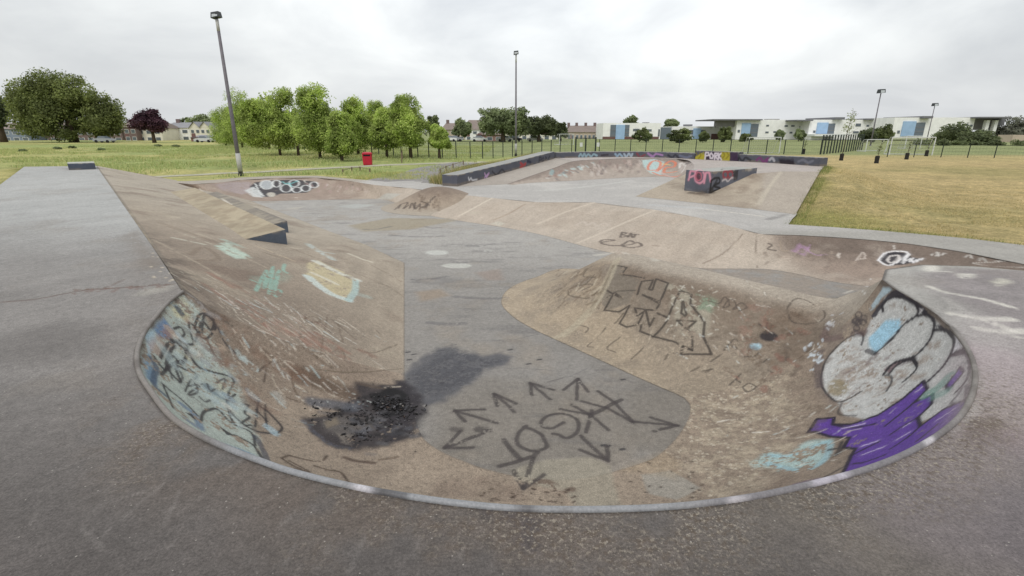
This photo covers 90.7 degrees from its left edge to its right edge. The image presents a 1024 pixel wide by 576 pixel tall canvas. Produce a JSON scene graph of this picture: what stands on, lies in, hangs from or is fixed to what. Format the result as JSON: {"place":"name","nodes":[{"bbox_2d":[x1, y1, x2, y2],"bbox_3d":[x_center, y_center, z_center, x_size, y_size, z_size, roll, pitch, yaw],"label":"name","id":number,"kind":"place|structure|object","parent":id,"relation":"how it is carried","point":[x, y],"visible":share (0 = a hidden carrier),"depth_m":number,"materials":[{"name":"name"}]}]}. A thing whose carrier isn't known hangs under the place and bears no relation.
{"place":"outdoors","nodes":[
{"label":"outdoors","id":0,"kind":"place"},
{"bbox_2d":[188,122,216,136],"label":"house","id":1,"kind":"structure","parent":0,"point":[199,128],"depth_m":143.14,"materials":[{"name":"beige paint"}]},
{"bbox_2d":[369,162,473,185],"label":"asphalt path","id":2,"kind":"structure","parent":0,"point":[421,179],"depth_m":31.43,"materials":[{"name":"grey asphalt"}]},
{"bbox_2d":[465,120,481,139],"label":"house","id":3,"kind":"structure","parent":0,"point":[475,129],"depth_m":153.29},
{"bbox_2d":[476,132,500,140],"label":"house","id":4,"kind":"structure","parent":0,"point":[493,138],"depth_m":134.12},
{"bbox_2d":[131,199,868,479],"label":"bowl floor","id":5,"kind":"structure","parent":0,"point":[492,383],"depth_m":6.87,"materials":[{"name":"concrete"}]},
{"bbox_2d":[97,166,403,373],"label":"skate bank","id":6,"kind":"structure","parent":5,"relation":"on","point":[315,288],"depth_m":8.21,"materials":[{"name":"concrete"}]},
{"bbox_2d":[171,188,286,244],"bbox_3d":[-8.488,-2.163,14.367,0.801,0.439,10.713,-14,22,-38],"label":"bank ledge","id":7,"kind":"object","parent":6,"relation":"attached to","point":[244,224],"visible":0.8,"depth_m":12.28,"materials":[{"name":"paint"}]},
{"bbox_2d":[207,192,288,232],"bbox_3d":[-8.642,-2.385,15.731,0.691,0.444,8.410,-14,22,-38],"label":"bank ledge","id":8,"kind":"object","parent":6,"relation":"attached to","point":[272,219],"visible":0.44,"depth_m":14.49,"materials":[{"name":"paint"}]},
{"bbox_2d":[179,177,409,202],"bbox_3d":[-10.699,-4.847,24.626,13.608,0.676,4.554,4,18,12],"label":"quarter pipe","id":9,"kind":"object","parent":5,"relation":"on","point":[287,189],"visible":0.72,"depth_m":24.36,"materials":[{"name":"concrete"}]},
{"bbox_2d":[304,394,426,441],"bbox_3d":[-1.479,1.317,5.406,0.922,0.299,1.218,14,22,38],"label":"charred debris","id":10,"kind":"object","parent":5,"relation":"on","point":[391,403],"visible":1,"depth_m":5.63,"materials":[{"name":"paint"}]},
{"bbox_2d":[381,187,468,215],"bbox_3d":[-2.820,-3.788,20.937,5.151,0.820,4.919,0,17,0],"label":"skate mound","id":11,"kind":"object","parent":5,"relation":"on","point":[429,201],"visible":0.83,"depth_m":19.81,"materials":[{"name":"concrete"}]},
{"bbox_2d":[134,280,978,512],"bbox_3d":[0.360,1.041,4.371,7.627,1.414,4.080,0,17,0],"label":"skate bowl","id":12,"kind":"object","parent":5,"relation":"on","point":[885,374],"visible":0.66,"depth_m":4.61,"materials":[{"name":"concrete"}]},
{"bbox_2d":[407,188,744,268],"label":"skate bank","id":13,"kind":"structure","parent":5,"relation":"on","point":[690,241],"depth_m":15.29,"materials":[{"name":"concrete"}]},
{"bbox_2d":[501,253,1023,395],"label":"skate spine","id":14,"kind":"object","parent":5,"relation":"on","point":[680,329],"visible":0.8,"depth_m":7.10,"materials":[{"name":"concrete"}]},
{"bbox_2d":[711,230,1023,285],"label":"quarter pipe","id":15,"kind":"object","parent":5,"relation":"on","point":[864,262],"visible":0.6,"depth_m":11.65,"materials":[{"name":"concrete"}]},
{"bbox_2d":[0,166,1023,575],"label":"raised deck","id":16,"kind":"structure","parent":0,"point":[108,466],"depth_m":2.32,"materials":[{"name":"concrete"}]},
{"bbox_2d":[67,161,95,169],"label":"kicker block","id":17,"kind":"structure","parent":16,"relation":"on","point":[81,165],"depth_m":22.04,"materials":[{"name":"paint"}]},
{"bbox_2d":[0,132,1023,244],"bbox_3d":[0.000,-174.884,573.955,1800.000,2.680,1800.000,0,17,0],"label":"grass ground","id":18,"kind":"structure","parent":0,"point":[983,168],"depth_m":35.91,"materials":[{"name":"green plant"}]},
{"bbox_2d":[0,97,11,141],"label":"broad tree","id":19,"kind":"object","parent":18,"relation":"on","point":[3,136],"visible":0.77,"depth_m":121.35,"materials":[{"name":"green plant"}]},
{"bbox_2d":[4,123,45,140],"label":"house","id":20,"kind":"structure","parent":18,"relation":"on","point":[12,136],"depth_m":143.78,"materials":[{"name":"white paint"}]},
{"bbox_2d":[0,66,126,142],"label":"broad tree","id":21,"kind":"object","parent":18,"relation":"on","point":[47,105],"visible":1,"depth_m":116.82,"materials":[{"name":"green plant"}]},
{"bbox_2d":[45,123,124,139],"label":"house","id":22,"kind":"structure","parent":18,"relation":"on","point":[120,137],"depth_m":148.57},
{"bbox_2d":[92,136,115,142],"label":"parked car","id":23,"kind":"object","parent":18,"relation":"on","point":[102,139],"visible":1,"depth_m":116.29,"materials":[{"name":"paint"}]},
{"bbox_2d":[123,123,142,140],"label":"house","id":24,"kind":"structure","parent":18,"relation":"on","point":[130,134],"depth_m":143.65,"materials":[{"name":"beige brick"}]},
{"bbox_2d":[126,107,169,142],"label":"copper tree","id":25,"kind":"object","parent":18,"relation":"on","point":[152,121],"visible":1,"depth_m":113.13,"materials":[{"name":"purple plant"}]},
{"bbox_2d":[141,123,179,139],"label":"house","id":26,"kind":"structure","parent":18,"relation":"on","point":[171,132],"depth_m":147.37,"materials":[{"name":"beige paint"}]},
{"bbox_2d":[171,119,191,139],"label":"house","id":27,"kind":"structure","parent":18,"relation":"on","point":[184,131],"depth_m":153.27,"materials":[{"name":"beige paint"}]},
{"bbox_2d":[180,113,213,121],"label":"broad tree","id":28,"kind":"object","parent":18,"relation":"on","point":[201,118],"visible":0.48,"depth_m":169.47,"materials":[{"name":"green plant"}]},
{"bbox_2d":[191,134,215,141],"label":"house","id":29,"kind":"structure","parent":18,"relation":"on","point":[194,136],"depth_m":129.63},
{"bbox_2d":[194,136,215,141],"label":"parked car","id":30,"kind":"object","parent":18,"relation":"on","point":[202,138],"visible":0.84,"depth_m":119.13,"materials":[{"name":"paint"}]},
{"bbox_2d":[210,11,243,175],"bbox_3d":[-15.795,-10.587,28.222,0.440,8.670,0.400,0,17,0],"label":"lamp post","id":31,"kind":"object","parent":18,"relation":"on","point":[215,15],"visible":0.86,"depth_m":28.12,"materials":[{"name":"metal"}]},
{"bbox_2d":[206,105,247,145],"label":"young tree","id":32,"kind":"object","parent":18,"relation":"on","point":[217,115],"visible":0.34,"depth_m":90.20,"materials":[{"name":"green plant"}]},
{"bbox_2d":[217,86,248,147],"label":"young tree","id":33,"kind":"object","parent":18,"relation":"on","point":[226,134],"visible":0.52,"depth_m":78.80,"materials":[{"name":"green plant"}]},
{"bbox_2d":[0,145,494,179],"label":"meadow grass","id":34,"kind":"structure","parent":18,"relation":"on","point":[229,149],"depth_m":48.80,"materials":[{"name":"green plant"}]},
{"bbox_2d":[236,98,281,154],"bbox_3d":[-27.148,-17.151,54.391,4.743,6.192,4.594,0,17,0],"label":"young tree","id":35,"kind":"object","parent":18,"relation":"on","point":[249,129],"visible":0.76,"depth_m":53.04,"materials":[{"name":"green plant"}]},
{"bbox_2d":[257,92,271,148],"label":"young tree","id":36,"kind":"object","parent":18,"relation":"on","point":[262,98],"visible":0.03,"depth_m":71.21,"materials":[{"name":"green plant"}]},
{"bbox_2d":[259,86,304,155],"bbox_3d":[-24.555,-17.684,54.144,5.064,7.360,4.729,7,18,21],"label":"young tree","id":37,"kind":"object","parent":18,"relation":"on","point":[278,116],"visible":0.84,"depth_m":53.04,"materials":[{"name":"green plant"}]},
{"bbox_2d":[289,82,339,157],"bbox_3d":[-18.543,-15.875,48.488,5.562,7.330,5.198,0,17,0],"label":"young tree","id":38,"kind":"object","parent":18,"relation":"on","point":[312,126],"visible":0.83,"depth_m":47.16,"materials":[{"name":"green plant"}]},
{"bbox_2d":[155,161,483,176],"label":"footpath","id":39,"kind":"structure","parent":18,"relation":"on","point":[306,169],"depth_m":35.00,"materials":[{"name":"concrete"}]},
{"bbox_2d":[322,110,359,160],"bbox_3d":[-15.007,-13.107,44.095,3.158,4.638,2.783,0,17,0],"label":"young tree","id":40,"kind":"object","parent":18,"relation":"on","point":[341,141],"visible":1,"depth_m":43.43,"materials":[{"name":"green plant"}]},
{"bbox_2d":[339,94,372,154],"bbox_3d":[-17.593,-18.232,56.958,4.183,6.790,4.471,0,17,0],"label":"young tree","id":41,"kind":"object","parent":18,"relation":"on","point":[353,107],"visible":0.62,"depth_m":56.19,"materials":[{"name":"green plant"}]},
{"bbox_2d":[342,167,370,172],"bbox_3d":[-9.708,-7.434,32.343,1.540,0.500,2.434,0,17,0],"label":"knee rail","id":42,"kind":"object","parent":18,"relation":"on","point":[356,167],"visible":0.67,"depth_m":32.41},
{"bbox_2d":[362,152,372,164],"bbox_3d":[-11.228,-10.029,39.277,0.740,1.030,0.680,-3,17,-8],"label":"litter bin","id":43,"kind":"object","parent":18,"relation":"on","point":[367,158],"visible":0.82,"depth_m":38.98,"materials":[{"name":"red plastic"}]},
{"bbox_2d":[364,99,384,148],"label":"young tree","id":44,"kind":"object","parent":18,"relation":"on","point":[373,106],"visible":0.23,"depth_m":71.02,"materials":[{"name":"green plant"}]},
{"bbox_2d":[367,106,398,156],"bbox_3d":[-12.541,-15.521,50.792,3.843,5.299,3.936,0,17,0],"label":"young tree","id":45,"kind":"object","parent":18,"relation":"on","point":[381,118],"visible":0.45,"depth_m":49.84,"materials":[{"name":"green plant"}]},
{"bbox_2d":[354,171,428,179],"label":"tall grass","id":46,"kind":"structure","parent":18,"relation":"on","point":[384,176],"depth_m":28.94,"materials":[{"name":"green plant"}]},
{"bbox_2d":[384,93,430,157],"bbox_3d":[-9.904,-15.422,48.648,4.588,6.315,4.511,0,17,0],"label":"young tree","id":47,"kind":"object","parent":18,"relation":"on","point":[405,125],"visible":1,"depth_m":47.52,"materials":[{"name":"green plant"}]},
{"bbox_2d":[288,140,571,158],"bbox_3d":[-16.771,-17.148,61.675,45.851,1.920,14.053,7,19,22],"label":"fence","id":48,"kind":"object","parent":18,"relation":"on","point":[455,143],"visible":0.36,"depth_m":51.67,"materials":[{"name":"metal"}]},
{"bbox_2d":[427,115,439,136],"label":"broad tree","id":49,"kind":"object","parent":18,"relation":"on","point":[433,119],"visible":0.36,"depth_m":141.66,"materials":[{"name":"green plant"}]},
{"bbox_2d":[427,123,452,158],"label":"young tree","id":50,"kind":"object","parent":18,"relation":"on","point":[439,139],"visible":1,"depth_m":47.42,"materials":[{"name":"green plant"}]},
{"bbox_2d":[439,161,463,173],"bbox_3d":[-4.195,-8.385,35.343,0.250,0.540,8.746,1,17,4],"label":"knee rail","id":51,"kind":"object","parent":18,"relation":"on","point":[452,164],"visible":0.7,"depth_m":33.69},
{"bbox_2d":[443,120,464,139],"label":"house","id":52,"kind":"structure","parent":18,"relation":"on","point":[448,126],"depth_m":158.44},
{"bbox_2d":[450,136,463,140],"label":"parked car","id":53,"kind":"object","parent":18,"relation":"on","point":[459,138],"visible":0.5,"depth_m":129.61,"materials":[{"name":"paint"}]},
{"bbox_2d":[451,117,472,140],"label":"broad tree","id":54,"kind":"object","parent":18,"relation":"on","point":[462,128],"visible":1,"depth_m":130.53,"materials":[{"name":"green plant"}]},
{"bbox_2d":[471,136,487,140],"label":"parked car","id":55,"kind":"object","parent":18,"relation":"on","point":[479,138],"visible":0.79,"depth_m":127.70,"materials":[{"name":"paint"}]},
{"bbox_2d":[428,151,541,184],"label":"tall grass","id":56,"kind":"structure","parent":18,"relation":"on","point":[436,179],"depth_m":27.91,"materials":[{"name":"green plant"}]},
{"bbox_2d":[477,106,531,141],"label":"broad tree","id":57,"kind":"object","parent":18,"relation":"on","point":[501,122],"visible":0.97,"depth_m":120.00,"materials":[{"name":"green plant"}]},
{"bbox_2d":[497,136,512,141],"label":"parked car","id":58,"kind":"object","parent":18,"relation":"on","point":[506,138],"visible":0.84,"depth_m":127.70,"materials":[{"name":"paint"}]},
{"bbox_2d":[514,51,518,155],"bbox_3d":[0.412,-19.047,52.722,0.506,10.418,0.460,0,17,0],"label":"lamp post","id":59,"kind":"object","parent":18,"relation":"on","point":[515,53],"visible":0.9,"depth_m":52.55,"materials":[{"name":"metal"}]},
{"bbox_2d":[506,130,557,138],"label":"house","id":60,"kind":"structure","parent":18,"relation":"on","point":[541,136],"depth_m":162.87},
{"bbox_2d":[527,136,542,141],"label":"parked car","id":61,"kind":"object","parent":18,"relation":"on","point":[531,138],"visible":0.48,"depth_m":127.70,"materials":[{"name":"paint"}]},
{"bbox_2d":[528,114,557,141],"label":"broad tree","id":62,"kind":"object","parent":18,"relation":"on","point":[547,126],"visible":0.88,"depth_m":124.75,"materials":[{"name":"green plant"}]},
{"bbox_2d":[554,122,568,140],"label":"broad tree","id":63,"kind":"object","parent":18,"relation":"on","point":[562,128],"visible":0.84,"depth_m":133.05,"materials":[{"name":"green plant"}]},
{"bbox_2d":[554,134,573,144],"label":"football goal","id":64,"kind":"object","parent":18,"relation":"on","point":[565,138],"visible":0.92,"depth_m":99.84,"materials":[{"name":"white paint"}]},
{"bbox_2d":[567,123,595,138],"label":"house","id":65,"kind":"structure","parent":18,"relation":"on","point":[583,132],"depth_m":177.35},
{"bbox_2d":[575,137,599,151],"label":"fence gate","id":66,"kind":"structure","parent":18,"relation":"on","point":[582,144],"depth_m":59.17,"materials":[{"name":"black metal"}]},
{"bbox_2d":[623,114,638,122],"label":"broad tree","id":67,"kind":"object","parent":18,"relation":"on","point":[632,119],"visible":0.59,"depth_m":244.94,"materials":[{"name":"green plant"}]},
{"bbox_2d":[596,122,670,139],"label":"school building","id":68,"kind":"structure","parent":18,"relation":"on","point":[618,130],"depth_m":162.37,"materials":[{"name":"white paint"}]},
{"bbox_2d":[631,127,652,141],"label":"bush","id":69,"kind":"object","parent":18,"relation":"on","point":[644,133],"visible":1,"depth_m":123.34,"materials":[{"name":"green plant"}]},
{"bbox_2d":[663,118,679,126],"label":"broad tree","id":70,"kind":"object","parent":18,"relation":"on","point":[671,122],"visible":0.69,"depth_m":245.55,"materials":[{"name":"green plant"}]},
{"bbox_2d":[666,128,693,142],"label":"bush","id":71,"kind":"object","parent":18,"relation":"on","point":[677,135],"visible":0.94,"depth_m":114.30,"materials":[{"name":"green plant"}]},
{"bbox_2d":[698,131,709,141],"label":"bush","id":72,"kind":"object","parent":18,"relation":"on","point":[704,136],"visible":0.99,"depth_m":119.21,"materials":[{"name":"green plant"}]},
{"bbox_2d":[599,139,822,153],"bbox_3d":[22.856,-16.504,59.529,25.032,1.960,1.576,2,17,6],"label":"fence","id":73,"kind":"object","parent":18,"relation":"on","point":[731,141],"visible":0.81,"depth_m":59.02,"materials":[{"name":"metal"}]},
{"bbox_2d":[717,126,732,141],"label":"bush","id":74,"kind":"object","parent":18,"relation":"on","point":[724,133],"visible":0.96,"depth_m":121.81,"materials":[{"name":"green plant"}]},
{"bbox_2d":[738,133,753,140],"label":"bush","id":75,"kind":"object","parent":18,"relation":"on","point":[744,136],"visible":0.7,"depth_m":128.66,"materials":[{"name":"green plant"}]},
{"bbox_2d":[695,119,800,139],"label":"school building","id":76,"kind":"structure","parent":18,"relation":"on","point":[761,127],"depth_m":157.36,"materials":[{"name":"white paint"}]},
{"bbox_2d":[669,124,719,138],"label":"school building","id":77,"kind":"structure","parent":76,"relation":"attached to","point":[712,131],"depth_m":169.85,"materials":[{"name":"white paint"}]},
{"bbox_2d":[742,137,781,152],"bbox_3d":[29.848,-17.053,60.556,4.242,2.000,1.290,-3,17,-10],"label":"football goal","id":78,"kind":"object","parent":18,"relation":"on","point":[763,147],"visible":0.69,"depth_m":60.50,"materials":[{"name":"white paint"}]},
{"bbox_2d":[774,129,785,138],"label":"bush","id":79,"kind":"object","parent":18,"relation":"on","point":[780,133],"visible":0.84,"depth_m":133.49,"materials":[{"name":"green plant"}]},
{"bbox_2d":[793,128,806,140],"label":"bush","id":80,"kind":"object","parent":18,"relation":"on","point":[799,134],"visible":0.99,"depth_m":133.21,"materials":[{"name":"green plant"}]},
{"bbox_2d":[785,117,873,139],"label":"school building","id":81,"kind":"structure","parent":18,"relation":"on","point":[815,128],"depth_m":152.37,"materials":[{"name":"white paint"}]},
{"bbox_2d":[820,134,864,153],"bbox_3d":[42.347,-18.257,64.356,0.174,2.450,20.304,16,24,42],"label":"fence","id":82,"kind":"object","parent":18,"relation":"on","point":[852,143],"visible":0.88,"depth_m":63.53,"materials":[{"name":"metal"}]},
{"bbox_2d":[839,110,858,160],"bbox_3d":[30.086,-13.651,45.180,1.101,4.512,1.336,-12,21,-33],"label":"sapling","id":83,"kind":"object","parent":18,"relation":"on","point":[841,157],"visible":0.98,"depth_m":45.01,"materials":[{"name":"green plant"}]},
{"bbox_2d":[858,127,878,142],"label":"bush","id":84,"kind":"object","parent":18,"relation":"on","point":[868,133],"visible":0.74,"depth_m":113.65,"materials":[{"name":"green plant"}]},
{"bbox_2d":[858,139,888,151],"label":"football goal","id":85,"kind":"object","parent":18,"relation":"on","point":[866,144],"visible":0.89,"depth_m":66.46,"materials":[{"name":"white paint"}]},
{"bbox_2d":[869,89,885,145],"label":"floodlight mast","id":86,"kind":"object","parent":18,"relation":"on","point":[880,91],"visible":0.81,"depth_m":89.52,"materials":[{"name":"metal"}]},
{"bbox_2d":[874,143,883,162],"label":"sapling","id":87,"kind":"object","parent":18,"relation":"on","point":[877,158],"visible":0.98,"depth_m":41.52,"materials":[{"name":"black"}]},
{"bbox_2d":[874,123,894,141],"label":"bush","id":88,"kind":"object","parent":18,"relation":"on","point":[885,131],"visible":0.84,"depth_m":123.21,"materials":[{"name":"green plant"}]},
{"bbox_2d":[786,165,1021,244],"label":"edge grass","id":89,"kind":"structure","parent":18,"relation":"on","point":[815,193],"depth_m":15.68,"materials":[{"name":"green plant"}]},
{"bbox_2d":[904,140,912,159],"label":"sapling","id":90,"kind":"object","parent":18,"relation":"on","point":[907,156],"visible":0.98,"depth_m":47.16,"materials":[{"name":"black"}]},
{"bbox_2d":[897,136,922,148],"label":"football goal","id":91,"kind":"object","parent":18,"relation":"on","point":[906,139],"visible":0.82,"depth_m":77.12,"materials":[{"name":"white paint"}]},
{"bbox_2d":[884,137,936,154],"bbox_3d":[44.713,-15.947,56.908,4.376,2.050,1.290,3,18,10],"label":"football goal","id":92,"kind":"object","parent":18,"relation":"on","point":[891,144],"visible":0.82,"depth_m":56.67,"materials":[{"name":"white paint"}]},
{"bbox_2d":[926,103,938,139],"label":"floodlight mast","id":93,"kind":"object","parent":18,"relation":"on","point":[935,104],"visible":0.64,"depth_m":132.23,"materials":[{"name":"metal"}]},
{"bbox_2d":[869,116,1023,141],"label":"school building","id":94,"kind":"structure","parent":18,"relation":"on","point":[914,126],"depth_m":142.65,"materials":[{"name":"white paint"}]},
{"bbox_2d":[930,120,974,140],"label":"bush","id":95,"kind":"object","parent":18,"relation":"on","point":[950,132],"visible":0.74,"depth_m":104.56,"materials":[{"name":"green plant"}]},
{"bbox_2d":[887,145,1023,157],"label":"fence","id":96,"kind":"object","parent":18,"relation":"on","point":[969,148],"visible":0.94,"depth_m":50.49,"materials":[{"name":"metal"}]},
{"bbox_2d":[913,138,1023,145],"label":"hedge","id":97,"kind":"object","parent":18,"relation":"on","point":[944,142],"visible":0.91,"depth_m":93.88,"materials":[{"name":"green plant"}]},
{"bbox_2d":[956,129,1001,144],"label":"bush","id":98,"kind":"object","parent":18,"relation":"on","point":[981,135],"visible":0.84,"depth_m":99.80,"materials":[{"name":"green plant"}]},
{"bbox_2d":[995,115,1023,136],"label":"broad tree","id":99,"kind":"object","parent":18,"relation":"on","point":[1015,126],"visible":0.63,"depth_m":141.75,"materials":[{"name":"green plant"}]},
{"bbox_2d":[0,0,1023,131],"label":"sky","id":100,"kind":"structure","parent":0,"point":[580,62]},
{"bbox_2d":[174,176,1023,263],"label":"park floor","id":101,"kind":"structure","parent":0,"point":[620,191],"depth_m":17.42,"materials":[{"name":"concrete"}]},
{"bbox_2d":[442,151,553,185],"bbox_3d":[-0.300,-6.787,28.400,0.880,1.340,11.093,9,19,27],"label":"skate ledge","id":102,"kind":"object","parent":101,"relation":"on","point":[462,177],"visible":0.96,"depth_m":26.47,"materials":[{"name":"paint"}]},
{"bbox_2d":[461,158,571,185],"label":"skate ramp","id":103,"kind":"structure","parent":101,"relation":"on","point":[515,175],"depth_m":26.88,"materials":[{"name":"concrete"}]},
{"bbox_2d":[509,158,693,184],"bbox_3d":[6.446,-6.215,27.011,7.956,0.818,13.794,12,21,34],"label":"quarter pipe","id":104,"kind":"object","parent":101,"relation":"on","point":[616,168],"visible":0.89,"depth_m":29.73,"materials":[{"name":"concrete"}]},
{"bbox_2d":[684,167,756,193],"bbox_3d":[8.495,-4.263,20.532,3.504,1.140,1.120,-14,22,-38],"label":"grind box","id":105,"kind":"object","parent":101,"relation":"on","point":[709,180],"visible":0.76,"depth_m":19.53,"materials":[{"name":"paint"}]},
{"bbox_2d":[637,171,818,213],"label":"skate bank","id":106,"kind":"structure","parent":101,"relation":"on","point":[783,191],"depth_m":19.17,"materials":[{"name":"concrete"}]},
{"bbox_2d":[559,157,822,173],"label":"back deck","id":107,"kind":"structure","parent":0,"point":[759,166],"depth_m":25.88,"materials":[{"name":"concrete"}]},
{"bbox_2d":[554,151,695,158],"bbox_3d":[7.420,-8.813,33.684,9.297,0.480,2.638,3,17,8],"label":"skate ledge","id":108,"kind":"object","parent":107,"relation":"on","point":[682,155],"visible":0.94,"depth_m":33.74,"materials":[{"name":"paint"}]},
{"bbox_2d":[695,150,743,160],"bbox_3d":[12.547,-7.981,30.731,0.500,0.640,2.845,-13,21,-35],"label":"skate ledge","id":109,"kind":"object","parent":107,"relation":"on","point":[719,155],"visible":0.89,"depth_m":30.45,"materials":[{"name":"paint"}]},
{"bbox_2d":[739,154,827,166],"bbox_3d":[14.643,-6.925,27.494,0.838,0.540,5.016,-8,19,-25],"label":"skate ledge","id":110,"kind":"object","parent":107,"relation":"on","point":[807,161],"visible":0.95,"depth_m":27.09,"materials":[{"name":"paint"}]},
{"bbox_2d":[793,167,1023,244],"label":"dry grass","id":111,"kind":"structure","parent":0,"point":[936,206],"depth_m":17.19,"materials":[{"name":"plant"}]}
]}

